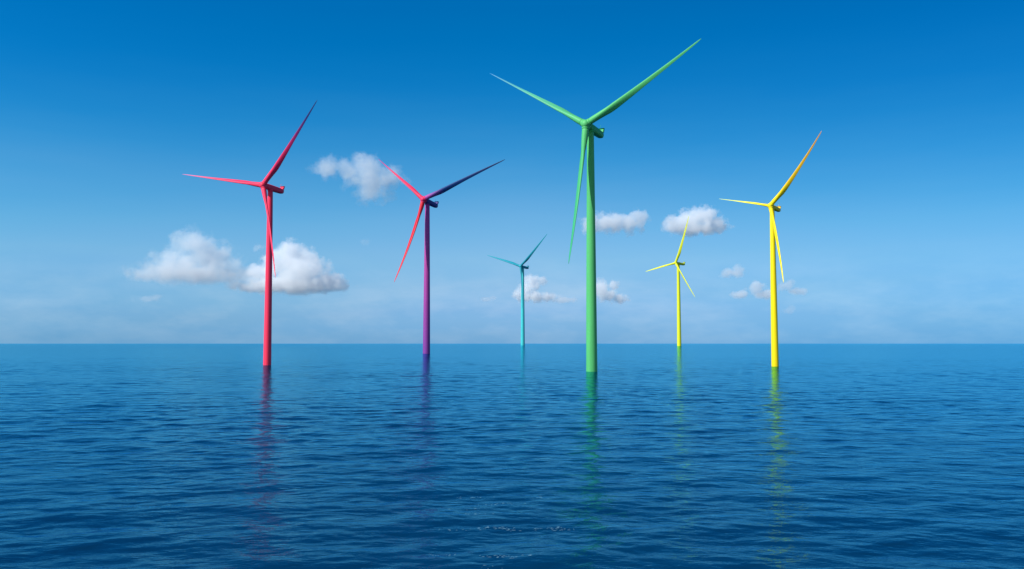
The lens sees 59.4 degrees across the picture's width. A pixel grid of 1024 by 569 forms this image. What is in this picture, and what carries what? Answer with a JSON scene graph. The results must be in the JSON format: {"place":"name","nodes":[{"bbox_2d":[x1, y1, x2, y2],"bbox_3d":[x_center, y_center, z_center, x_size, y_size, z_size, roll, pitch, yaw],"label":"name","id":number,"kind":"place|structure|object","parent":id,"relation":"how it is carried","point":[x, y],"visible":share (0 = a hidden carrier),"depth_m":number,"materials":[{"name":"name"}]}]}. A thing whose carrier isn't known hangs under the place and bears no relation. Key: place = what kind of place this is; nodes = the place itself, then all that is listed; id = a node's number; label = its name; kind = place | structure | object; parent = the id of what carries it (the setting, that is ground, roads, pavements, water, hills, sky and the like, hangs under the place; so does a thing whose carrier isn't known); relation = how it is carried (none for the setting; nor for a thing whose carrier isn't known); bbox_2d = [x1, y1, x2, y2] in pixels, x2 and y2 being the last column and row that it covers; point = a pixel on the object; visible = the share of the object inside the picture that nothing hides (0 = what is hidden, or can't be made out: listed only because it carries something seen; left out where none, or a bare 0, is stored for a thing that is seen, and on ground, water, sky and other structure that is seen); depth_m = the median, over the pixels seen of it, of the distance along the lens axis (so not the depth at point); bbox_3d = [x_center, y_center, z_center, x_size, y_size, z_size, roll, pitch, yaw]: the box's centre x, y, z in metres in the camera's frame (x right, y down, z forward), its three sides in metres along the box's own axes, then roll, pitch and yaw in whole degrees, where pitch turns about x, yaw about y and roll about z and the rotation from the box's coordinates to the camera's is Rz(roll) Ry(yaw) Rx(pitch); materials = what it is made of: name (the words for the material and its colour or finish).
{"place":"outdoors","nodes":[
{"label":"outdoors","id":0,"kind":"place"},
{"bbox_2d":[0,344,1023,568],"bbox_3d":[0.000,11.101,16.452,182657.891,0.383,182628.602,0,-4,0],"label":"sea","id":1,"kind":"structure","parent":0,"point":[624,456],"depth_m":79.32,"materials":[{"name":"liquid"}]},
{"bbox_2d":[183,101,316,364],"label":"wind turbine","id":2,"kind":"object","parent":1,"relation":"in","point":[264,186],"visible":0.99,"depth_m":413.16,"materials":[{"name":"paint"}]},
{"bbox_2d":[381,159,504,353],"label":"wind turbine","id":3,"kind":"object","parent":1,"relation":"in","point":[426,201],"visible":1,"depth_m":877.60,"materials":[{"name":"paint"}]},
{"bbox_2d":[435,497,565,568],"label":"foam","id":4,"kind":"object","parent":1,"relation":"on","point":[514,527],"visible":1,"depth_m":48.63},
{"bbox_2d":[488,234,546,344],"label":"wind turbine","id":5,"kind":"object","parent":1,"relation":"in","point":[522,267],"visible":0.98,"depth_m":4679.18,"materials":[{"name":"paint"}]},
{"bbox_2d":[490,39,700,371],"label":"wind turbine","id":6,"kind":"object","parent":1,"relation":"in","point":[590,130],"visible":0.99,"depth_m":319.50,"materials":[{"name":"paint"}]},
{"bbox_2d":[646,217,694,345],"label":"wind turbine","id":7,"kind":"object","parent":1,"relation":"in","point":[677,264],"visible":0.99,"depth_m":3510.22,"materials":[{"name":"paint"}]},
{"bbox_2d":[723,132,820,366],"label":"wind turbine","id":8,"kind":"object","parent":1,"relation":"in","point":[772,207],"visible":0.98,"depth_m":390.16,"materials":[{"name":"paint"}]},
{"bbox_2d":[0,0,1023,343],"label":"sky","id":9,"kind":"structure","parent":0,"point":[902,222],"materials":[{"name":"blue"}]}
]}

